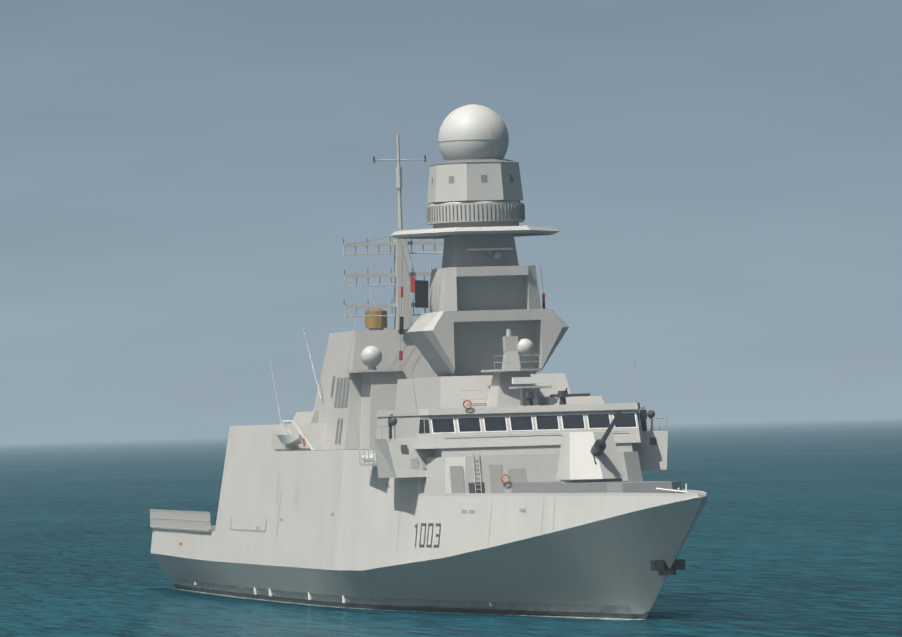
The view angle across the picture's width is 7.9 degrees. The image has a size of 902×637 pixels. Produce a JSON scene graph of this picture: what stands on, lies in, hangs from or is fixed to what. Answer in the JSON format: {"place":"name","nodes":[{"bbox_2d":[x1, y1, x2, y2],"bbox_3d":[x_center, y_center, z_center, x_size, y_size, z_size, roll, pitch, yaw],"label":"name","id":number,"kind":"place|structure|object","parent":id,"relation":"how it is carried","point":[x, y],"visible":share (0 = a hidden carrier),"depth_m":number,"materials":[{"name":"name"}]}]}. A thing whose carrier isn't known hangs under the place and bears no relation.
{"place":"outdoors","nodes":[
{"label":"outdoors","id":0,"kind":"place"},
{"bbox_2d":[169,475,699,613],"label":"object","id":1,"kind":"object","parent":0,"point":[661,567],"visible":0.81,"depth_m":439.36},
{"bbox_2d":[0,417,901,636],"bbox_3d":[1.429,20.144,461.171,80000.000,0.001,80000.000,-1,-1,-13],"label":"sea","id":2,"kind":"structure","parent":0,"point":[796,530],"depth_m":677.34,"materials":[{"name":"liquid"}]},
{"bbox_2d":[141,587,686,619],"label":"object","id":3,"kind":"object","parent":2,"relation":"on","point":[261,600],"visible":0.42,"depth_m":458.13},
{"bbox_2d":[151,423,707,619],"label":"hull","id":4,"kind":"object","parent":2,"relation":"in","point":[596,550],"visible":0.67,"depth_m":444.22,"materials":[{"name":"grey metal"}]},
{"bbox_2d":[150,134,443,530],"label":"aft superstructure","id":5,"kind":"object","parent":4,"relation":"on","point":[348,407],"visible":0.75,"depth_m":480.63,"materials":[{"name":"grey metal"}]},
{"bbox_2d":[345,238,545,378],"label":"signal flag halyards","id":6,"kind":"object","parent":5,"relation":"attached to","point":[419,288],"visible":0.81,"depth_m":454.82,"materials":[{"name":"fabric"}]},
{"bbox_2d":[349,236,706,496],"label":"superstructure","id":7,"kind":"object","parent":4,"relation":"on","point":[448,436],"visible":0.96,"depth_m":440.46,"materials":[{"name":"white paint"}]},
{"bbox_2d":[390,104,568,406],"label":"mast","id":8,"kind":"object","parent":7,"relation":"on","point":[486,315],"visible":1,"depth_m":453.42,"materials":[{"name":"grey metal"}]},
{"bbox_2d":[556,411,626,482],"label":"gun","id":9,"kind":"object","parent":7,"relation":"on","point":[584,457],"visible":0.85,"depth_m":424.03,"materials":[{"name":"grey metal"}]},
{"bbox_2d":[184,590,675,620],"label":"waterline foam","id":10,"kind":"object","parent":2,"relation":"on","point":[648,617],"visible":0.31,"depth_m":419.80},
{"bbox_2d":[0,0,901,443],"label":"sky","id":11,"kind":"structure","parent":0,"point":[183,183],"materials":[{"name":"blue"}]}
]}

